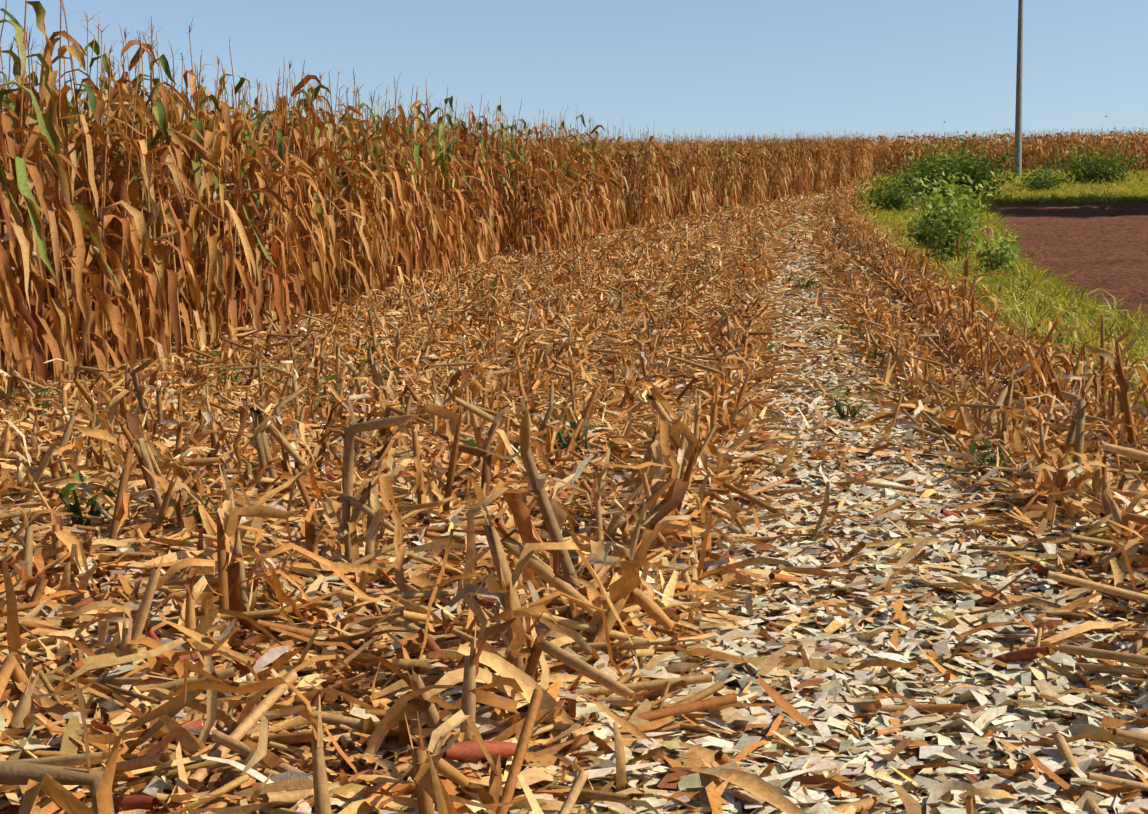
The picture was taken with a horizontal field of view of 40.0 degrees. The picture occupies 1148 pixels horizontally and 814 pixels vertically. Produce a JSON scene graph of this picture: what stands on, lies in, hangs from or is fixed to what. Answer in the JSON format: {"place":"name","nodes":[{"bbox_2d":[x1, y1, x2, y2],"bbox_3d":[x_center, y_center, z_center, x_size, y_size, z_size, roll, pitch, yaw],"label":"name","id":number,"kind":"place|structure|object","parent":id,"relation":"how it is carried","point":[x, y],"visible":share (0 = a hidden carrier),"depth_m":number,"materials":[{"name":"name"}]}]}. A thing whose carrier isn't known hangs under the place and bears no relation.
{"place":"outdoors","nodes":[
{"label":"outdoors","id":0,"kind":"place"},
{"bbox_2d":[0,0,1147,145],"label":"sky","id":1,"kind":"structure","parent":0,"point":[872,68],"materials":[{"name":"blue"}]},
{"bbox_2d":[18,169,1142,794],"bbox_3d":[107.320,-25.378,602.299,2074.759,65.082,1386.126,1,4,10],"label":"ground","id":2,"kind":"structure","parent":0,"point":[1006,175],"depth_m":17.47,"materials":[{"name":"soil"}]},
{"bbox_2d":[0,0,621,395],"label":"maize","id":3,"kind":"object","parent":2,"relation":"on","point":[129,230],"visible":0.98,"depth_m":16.67,"materials":[{"name":"brown plant"}]},
{"bbox_2d":[0,204,1022,533],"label":"stubble weeds","id":4,"kind":"object","parent":2,"relation":"on","point":[74,514],"visible":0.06,"depth_m":7.57,"materials":[{"name":"green plant"}]},
{"bbox_2d":[0,306,1147,813],"bbox_3d":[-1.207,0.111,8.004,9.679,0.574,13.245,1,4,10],"label":"crop residue","id":5,"kind":"object","parent":2,"relation":"on","point":[196,752],"visible":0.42,"depth_m":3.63},
{"bbox_2d":[0,186,1147,813],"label":"stubble","id":6,"kind":"object","parent":2,"relation":"on","point":[664,496],"visible":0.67,"depth_m":5.53,"materials":[{"name":"brown plant"}]},
{"bbox_2d":[109,214,1077,370],"bbox_3d":[2.817,-3.030,31.942,9.942,3.397,36.561,1,4,10],"label":"crop residue","id":7,"kind":"object","parent":2,"relation":"on","point":[701,331],"visible":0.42,"depth_m":19.14},
{"bbox_2d":[80,98,1147,165],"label":"corn plants","id":8,"kind":"object","parent":2,"relation":"on","point":[1033,149],"depth_m":108.91,"materials":[{"name":"brown plant"}]},
{"bbox_2d":[635,172,887,225],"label":"corn stubble","id":9,"kind":"object","parent":2,"relation":"on","point":[813,214],"visible":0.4,"depth_m":59.91,"materials":[{"name":"brown plant"}]},
{"bbox_2d":[736,192,849,309],"bbox_3d":[8.939,-7.185,57.288,3.255,7.034,76.984,1,4,10],"label":"crop residue","id":10,"kind":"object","parent":2,"relation":"on","point":[799,267],"depth_m":24.75},
{"bbox_2d":[585,123,1147,175],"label":"maize","id":11,"kind":"object","parent":2,"relation":"on","point":[881,149],"visible":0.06,"depth_m":117.04,"materials":[{"name":"brown plant"}]},
{"bbox_2d":[965,226,1027,274],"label":"tall weeds","id":12,"kind":"object","parent":2,"relation":"on","point":[997,256],"visible":0.83,"depth_m":23.91,"materials":[{"name":"green plant"}]},
{"bbox_2d":[1014,0,1022,176],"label":"utility pole","id":13,"kind":"object","parent":2,"relation":"on","point":[1018,123],"visible":0.88,"depth_m":99.75,"materials":[{"name":"concrete"}]},
{"bbox_2d":[479,119,874,231],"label":"maize","id":14,"kind":"object","parent":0,"point":[655,179],"visible":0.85,"depth_m":62.21,"materials":[{"name":"brown plant"}]},
{"bbox_2d":[991,201,1147,322],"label":"dirt road","id":15,"kind":"structure","parent":0,"point":[1104,246],"depth_m":35.61,"materials":[{"name":"brown soil"}]},
{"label":"verge ground","id":16,"kind":"structure","parent":0,"visible":0},
{"bbox_2d":[831,157,949,212],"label":"bush","id":17,"kind":"object","parent":16,"relation":"on","point":[889,195],"visible":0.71,"depth_m":57.51,"materials":[{"name":"green plant"}]},
{"bbox_2d":[868,139,976,200],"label":"bush","id":18,"kind":"object","parent":16,"relation":"on","point":[925,172],"visible":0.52,"depth_m":67.45,"materials":[{"name":"green plant"}]},
{"bbox_2d":[896,204,950,248],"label":"tall weeds","id":19,"kind":"object","parent":16,"relation":"on","point":[918,231],"visible":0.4,"depth_m":32.26,"materials":[{"name":"green plant"}]},
{"bbox_2d":[896,171,994,264],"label":"tall weeds","id":20,"kind":"object","parent":16,"relation":"on","point":[946,222],"visible":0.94,"depth_m":26.77,"materials":[{"name":"green plant"}]},
{"bbox_2d":[924,190,995,253],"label":"tall weeds","id":21,"kind":"object","parent":16,"relation":"on","point":[968,222],"visible":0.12,"depth_m":29.40,"materials":[{"name":"green plant"}]},
{"bbox_2d":[897,122,1028,198],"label":"bush","id":22,"kind":"object","parent":16,"relation":"on","point":[979,174],"visible":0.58,"depth_m":68.36,"materials":[{"name":"green plant"}]},
{"bbox_2d":[958,226,994,302],"bbox_3d":[4.936,-1.607,19.493,0.591,1.256,0.242,-2,4,-30],"label":"corn stalk","id":23,"kind":"object","parent":16,"relation":"on","point":[989,230],"visible":0.71,"depth_m":19.40,"materials":[{"name":"brown plant"}]},
{"bbox_2d":[831,175,1147,447],"bbox_3d":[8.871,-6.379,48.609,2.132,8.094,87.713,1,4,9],"label":"stubble row","id":24,"kind":"object","parent":16,"relation":"on","point":[1021,359],"visible":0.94,"depth_m":12.10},
{"bbox_2d":[856,164,1147,246],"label":"verge grass","id":25,"kind":"structure","parent":16,"relation":"on","point":[1134,189],"depth_m":67.04,"materials":[{"name":"green plant"}]},
{"bbox_2d":[892,232,1147,413],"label":"verge grass","id":26,"kind":"structure","parent":16,"relation":"on","point":[1026,294],"depth_m":17.58,"materials":[{"name":"green plant"}]},
{"bbox_2d":[1012,154,1075,192],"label":"bush","id":27,"kind":"object","parent":16,"relation":"on","point":[1045,184],"visible":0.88,"depth_m":76.08,"materials":[{"name":"green plant"}]},
{"bbox_2d":[1037,116,1147,185],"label":"bush","id":28,"kind":"object","parent":16,"relation":"on","point":[1089,174],"visible":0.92,"depth_m":83.87,"materials":[{"name":"green plant"}]}
]}

